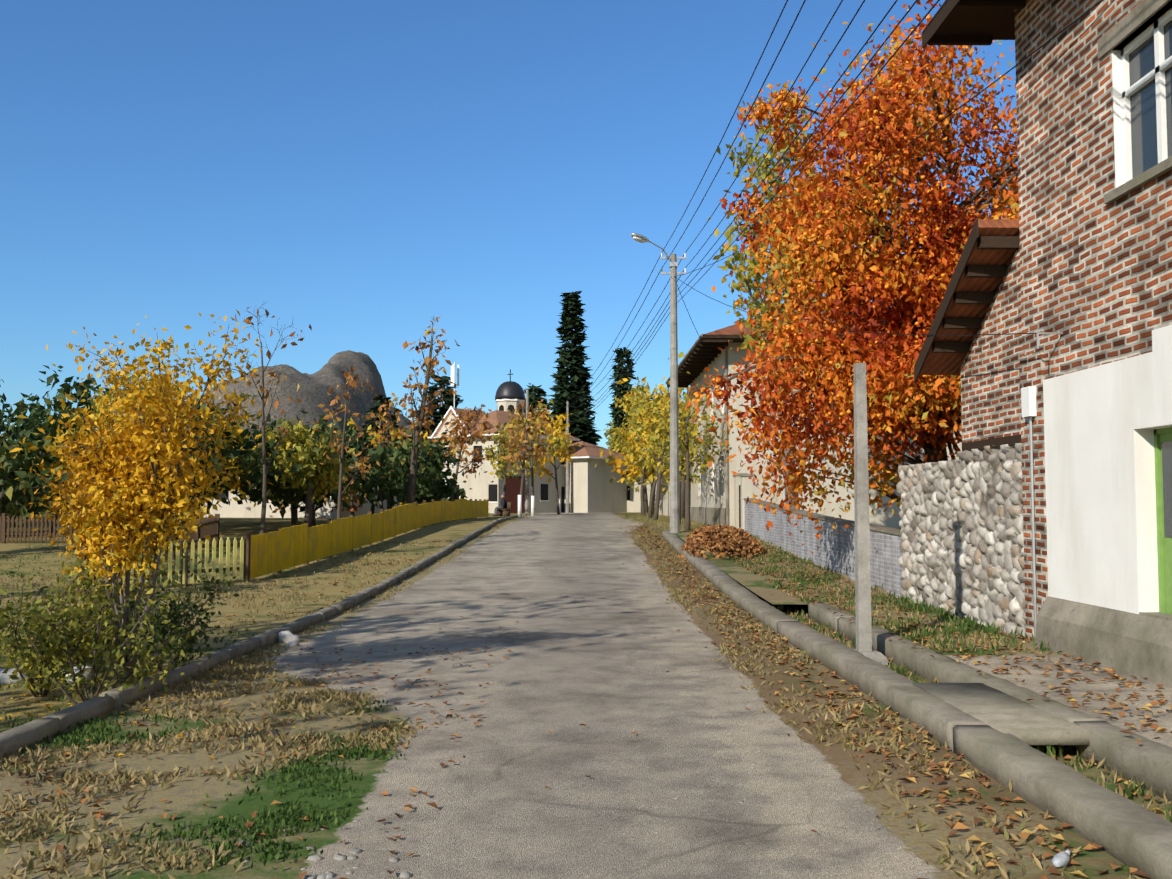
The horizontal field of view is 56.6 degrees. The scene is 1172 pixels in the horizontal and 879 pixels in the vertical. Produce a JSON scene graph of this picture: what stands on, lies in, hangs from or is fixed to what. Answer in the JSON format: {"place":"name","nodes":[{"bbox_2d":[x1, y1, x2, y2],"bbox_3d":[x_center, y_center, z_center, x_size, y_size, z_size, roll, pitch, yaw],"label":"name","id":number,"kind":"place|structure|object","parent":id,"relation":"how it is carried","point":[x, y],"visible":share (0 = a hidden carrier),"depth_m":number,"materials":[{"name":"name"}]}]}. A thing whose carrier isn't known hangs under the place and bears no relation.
{"place":"outdoors","nodes":[
{"label":"outdoors","id":0,"kind":"place"},
{"bbox_2d":[204,350,634,462],"bbox_3d":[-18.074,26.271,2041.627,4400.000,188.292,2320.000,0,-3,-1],"label":"hills","id":1,"kind":"structure","parent":0,"point":[312,391],"depth_m":1185.09,"materials":[{"name":"grey stone"}]},
{"bbox_2d":[493,494,510,516],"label":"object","id":2,"kind":"object","parent":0,"point":[503,509],"visible":1,"depth_m":64.83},
{"bbox_2d":[0,0,1017,449],"label":"sky","id":3,"kind":"structure","parent":0,"point":[368,172],"materials":[{"name":"blue"}]},
{"bbox_2d":[0,505,1162,878],"bbox_3d":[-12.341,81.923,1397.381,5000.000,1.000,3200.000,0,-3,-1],"label":"ground","id":4,"kind":"structure","parent":0,"point":[440,533],"depth_m":23.06,"materials":[{"name":"beige soil"}]},
{"bbox_2d":[0,571,116,696],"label":"shrub","id":5,"kind":"object","parent":4,"relation":"on","point":[9,606],"depth_m":10.27,"materials":[{"name":"green plant"}]},
{"bbox_2d":[0,555,202,705],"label":"shrub","id":6,"kind":"object","parent":4,"relation":"on","point":[86,615],"depth_m":9.97,"materials":[{"name":"green plant"}]},
{"bbox_2d":[49,552,180,661],"bbox_3d":[-5.775,2.044,13.004,1.793,1.415,2.007,0,-3,-1],"label":"shrub","id":7,"kind":"object","parent":4,"relation":"on","point":[163,567],"depth_m":13.06,"materials":[{"name":"green plant"}]},
{"bbox_2d":[79,367,190,493],"bbox_3d":[-10.141,0.769,24.728,2.277,4.829,2.414,0,-3,-1],"label":"tree","id":8,"kind":"object","parent":4,"relation":"on","point":[107,397],"depth_m":24.41,"materials":[{"name":"plant"}]},
{"bbox_2d":[23,310,268,683],"bbox_3d":[-4.380,0.684,10.722,2.454,3.868,2.113,0,-3,-1],"label":"tree","id":9,"kind":"object","parent":4,"relation":"on","point":[140,461],"depth_m":10.51,"materials":[{"name":"yellow plant"}]},
{"bbox_2d":[70,548,239,670],"bbox_3d":[-4.823,1.956,12.066,1.748,1.482,1.660,0,-3,-1],"label":"shrub","id":10,"kind":"object","parent":4,"relation":"on","point":[191,640],"depth_m":11.94,"materials":[{"name":"green plant"}]},
{"bbox_2d":[140,401,227,526],"bbox_3d":[-12.442,0.985,32.943,3.382,4.663,3.672,0,-3,-1],"label":"tree","id":11,"kind":"object","parent":4,"relation":"on","point":[214,459],"depth_m":32.92,"materials":[{"name":"green plant"}]},
{"bbox_2d":[1,419,433,512],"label":"brown leaf","id":12,"kind":"object","parent":4,"relation":"on","point":[354,507],"depth_m":56.27,"materials":[{"name":"brown plant"}]},
{"bbox_2d":[0,365,471,537],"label":"trees","id":13,"kind":"object","parent":4,"relation":"on","point":[428,472],"visible":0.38,"depth_m":39.15,"materials":[{"name":"green plant"}]},
{"bbox_2d":[0,633,486,758],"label":"yellow leaf litter","id":14,"kind":"object","parent":4,"relation":"on","point":[181,735],"visible":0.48,"depth_m":10.27,"materials":[{"name":"plant"}]},
{"bbox_2d":[0,498,488,593],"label":"fences","id":15,"kind":"object","parent":4,"relation":"on","point":[278,550],"visible":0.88,"depth_m":28.32,"materials":[{"name":"yellow paint"}]},
{"bbox_2d":[213,301,311,534],"bbox_3d":[-7.741,-0.123,26.727,1.737,6.669,2.526,-2,-4,25],"label":"tree","id":16,"kind":"object","parent":4,"relation":"on","point":[264,498],"depth_m":26.66,"materials":[{"name":"plant"}]},
{"bbox_2d":[265,417,367,526],"bbox_3d":[-9.665,1.298,37.716,3.098,4.181,3.515,-2,-4,35],"label":"tree","id":17,"kind":"object","parent":4,"relation":"on","point":[311,463],"depth_m":37.18,"materials":[{"name":"green plant"}]},
{"bbox_2d":[0,385,688,532],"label":"trunks","id":18,"kind":"object","parent":4,"relation":"on","point":[294,516],"visible":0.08,"depth_m":46.74,"materials":[{"name":"plant"}]},
{"bbox_2d":[68,351,690,513],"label":"yellow-green leaves","id":19,"kind":"object","parent":18,"relation":"attached to","point":[626,416],"visible":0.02,"depth_m":55.71,"materials":[{"name":"yellow plant"}]},
{"bbox_2d":[0,376,689,523],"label":"yellow leaves","id":20,"kind":"object","parent":4,"relation":"on","point":[631,470],"visible":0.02,"depth_m":37.46,"materials":[{"name":"yellow plant"}]},
{"bbox_2d":[311,366,389,518],"bbox_3d":[-6.617,0.538,30.753,2.045,5.465,2.970,0,-3,-1],"label":"tree","id":21,"kind":"object","parent":4,"relation":"on","point":[371,415],"depth_m":30.76,"materials":[{"name":"plant"}]},
{"bbox_2d":[0,583,763,878],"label":"stones","id":22,"kind":"object","parent":4,"relation":"on","point":[289,638],"visible":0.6,"depth_m":9.33,"materials":[{"name":"stone"}]},
{"bbox_2d":[357,395,407,441],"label":"pine","id":23,"kind":"object","parent":4,"relation":"on","point":[378,404],"depth_m":104.48,"materials":[{"name":"green plant"}]},
{"bbox_2d":[368,393,406,509],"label":"tree","id":24,"kind":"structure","parent":4,"relation":"on","point":[386,424],"depth_m":51.59,"materials":[{"name":"orange plant"}]},
{"bbox_2d":[399,316,459,503],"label":"tree","id":25,"kind":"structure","parent":4,"relation":"on","point":[432,406],"depth_m":45.75,"materials":[{"name":"orange plant"}]},
{"bbox_2d":[407,375,463,450],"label":"pine","id":26,"kind":"object","parent":4,"relation":"on","point":[449,401],"depth_m":99.39,"materials":[{"name":"green plant"}]},
{"bbox_2d":[202,442,690,517],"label":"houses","id":27,"kind":"structure","parent":4,"relation":"on","point":[234,509],"depth_m":60.37,"materials":[{"name":"light plaster"},{"name":"roof tile"}]},
{"bbox_2d":[451,362,458,407],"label":"antenna","id":28,"kind":"object","parent":4,"relation":"on","point":[453,373],"visible":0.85,"depth_m":98.29,"materials":[{"name":"metal"}]},
{"bbox_2d":[430,404,498,490],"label":"tree","id":29,"kind":"object","parent":4,"relation":"on","point":[455,430],"depth_m":66.28,"materials":[{"name":"plant"}]},
{"bbox_2d":[482,410,524,505],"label":"tree","id":30,"kind":"object","parent":4,"relation":"on","point":[494,460],"depth_m":72.03,"materials":[{"name":"plant"}]},
{"bbox_2d":[488,399,559,517],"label":"tree","id":31,"kind":"object","parent":4,"relation":"on","point":[530,428],"depth_m":59.80,"materials":[{"name":"yellow plant"}]},
{"bbox_2d":[427,369,630,512],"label":"church house","id":32,"kind":"structure","parent":4,"relation":"on","point":[591,490],"depth_m":87.40,"materials":[{"name":"white paint"},{"name":"reddish-brown roof tile"},{"name":"brown paint"}]},
{"bbox_2d":[503,399,570,515],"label":"tree","id":33,"kind":"object","parent":4,"relation":"on","point":[554,444],"depth_m":68.13,"materials":[{"name":"yellow plant"}]},
{"bbox_2d":[523,383,552,422],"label":"conifer","id":34,"kind":"object","parent":4,"relation":"on","point":[534,398],"depth_m":111.63,"materials":[{"name":"green plant"}]},
{"bbox_2d":[530,412,580,513],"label":"tree","id":35,"kind":"object","parent":4,"relation":"on","point":[556,432],"depth_m":75.32,"materials":[{"name":"yellow plant"}]},
{"bbox_2d":[0,512,1145,878],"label":"road","id":36,"kind":"structure","parent":4,"relation":"on","point":[580,638],"depth_m":7.78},
{"bbox_2d":[1052,849,1070,867],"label":"litter","id":37,"kind":"object","parent":36,"relation":"on","point":[1061,859],"visible":0.98,"depth_m":5.46,"materials":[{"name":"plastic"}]},
{"bbox_2d":[547,291,602,444],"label":"conifer tree","id":38,"kind":"object","parent":4,"relation":"on","point":[571,303],"depth_m":105.63,"materials":[{"name":"green plant"}]},
{"bbox_2d":[0,513,1171,878],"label":"grass tufts","id":39,"kind":"object","parent":4,"relation":"on","point":[100,735],"visible":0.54,"depth_m":8.32,"materials":[{"name":"plant"}]},
{"bbox_2d":[0,515,1171,878],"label":"kerbs","id":40,"kind":"structure","parent":4,"relation":"on","point":[992,725],"depth_m":8.42,"materials":[{"name":"concrete"}]},
{"bbox_2d":[3,524,1171,878],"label":"leaf litter","id":41,"kind":"object","parent":4,"relation":"on","point":[729,538],"visible":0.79,"depth_m":9.93,"materials":[{"name":"brown plant"}]},
{"bbox_2d":[605,347,637,463],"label":"cypress","id":42,"kind":"object","parent":4,"relation":"on","point":[617,410],"depth_m":100.00,"materials":[{"name":"green plant"}]},
{"bbox_2d":[708,89,839,508],"bbox_3d":[5.414,-3.522,29.913,4.137,13.265,4.877,0,-3,-1],"label":"tree","id":43,"kind":"object","parent":4,"relation":"on","point":[740,277],"depth_m":29.73,"materials":[{"name":"orange plant"}]},
{"bbox_2d":[665,296,961,529],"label":"white house","id":44,"kind":"structure","parent":4,"relation":"on","point":[714,501],"depth_m":37.00,"materials":[{"name":"paint"}]},
{"bbox_2d":[525,0,1102,536],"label":"utility poles","id":45,"kind":"object","parent":4,"relation":"on","point":[675,506],"visible":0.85,"depth_m":34.65,"materials":[{"name":"concrete"}]},
{"bbox_2d":[740,497,902,597],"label":"garden wall","id":46,"kind":"structure","parent":4,"relation":"on","point":[835,551],"depth_m":23.26,"materials":[{"name":"grey brick"}]},
{"bbox_2d":[678,0,1018,553],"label":"autumn tree","id":47,"kind":"object","parent":4,"relation":"on","point":[841,250],"depth_m":19.32,"materials":[{"name":"orange plant"}]},
{"bbox_2d":[692,9,1016,502],"bbox_3d":[6.020,-3.588,20.521,8.446,9.541,7.446,0,-3,-1],"label":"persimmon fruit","id":48,"kind":"object","parent":47,"relation":"hanging from","point":[834,274],"visible":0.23,"depth_m":19.25,"materials":[{"name":"orange food"}]},
{"bbox_2d":[853,363,887,664],"bbox_3d":[3.206,0.956,12.617,0.480,3.700,0.552,0,-3,-1],"label":"thin post","id":49,"kind":"object","parent":4,"relation":"on","point":[862,580],"visible":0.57,"depth_m":12.57,"materials":[{"name":"concrete"}]},
{"bbox_2d":[914,0,1171,687],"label":"brick house","id":50,"kind":"structure","parent":4,"relation":"on","point":[1071,267],"depth_m":11.55,"materials":[{"name":"brick"}]},
{"bbox_2d":[896,443,1025,636],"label":"stone wall","id":51,"kind":"structure","parent":50,"relation":"attached to","point":[962,537],"depth_m":14.95,"materials":[{"name":"grey stone"}]},
{"bbox_2d":[604,382,660,514],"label":"tree","id":52,"kind":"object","parent":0,"point":[627,409],"depth_m":66.54,"materials":[{"name":"yellow plant"}]},
{"bbox_2d":[613,386,655,513],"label":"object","id":53,"kind":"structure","parent":0,"point":[628,425],"depth_m":78.00,"materials":[{"name":"yellow plant"}]},
{"bbox_2d":[617,388,693,520],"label":"tree","id":54,"kind":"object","parent":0,"point":[643,434],"depth_m":48.14,"materials":[{"name":"plant"}]},
{"bbox_2d":[626,386,688,518],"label":"tree","id":55,"kind":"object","parent":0,"point":[639,433],"depth_m":55.65,"materials":[{"name":"yellow plant"}]},
{"bbox_2d":[627,376,702,524],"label":"tree","id":56,"kind":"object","parent":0,"point":[646,410],"depth_m":41.81,"materials":[{"name":"yellow plant"}]},
{"bbox_2d":[628,371,729,530],"bbox_3d":[3.286,0.526,37.898,3.708,5.780,3.248,0,-3,-1],"label":"tree","id":57,"kind":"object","parent":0,"point":[650,461],"depth_m":37.44,"materials":[{"name":"yellow plant"}]},
{"bbox_2d":[675,528,1171,819],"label":"sidewalk","id":58,"kind":"structure","parent":0,"point":[759,585],"depth_m":10.60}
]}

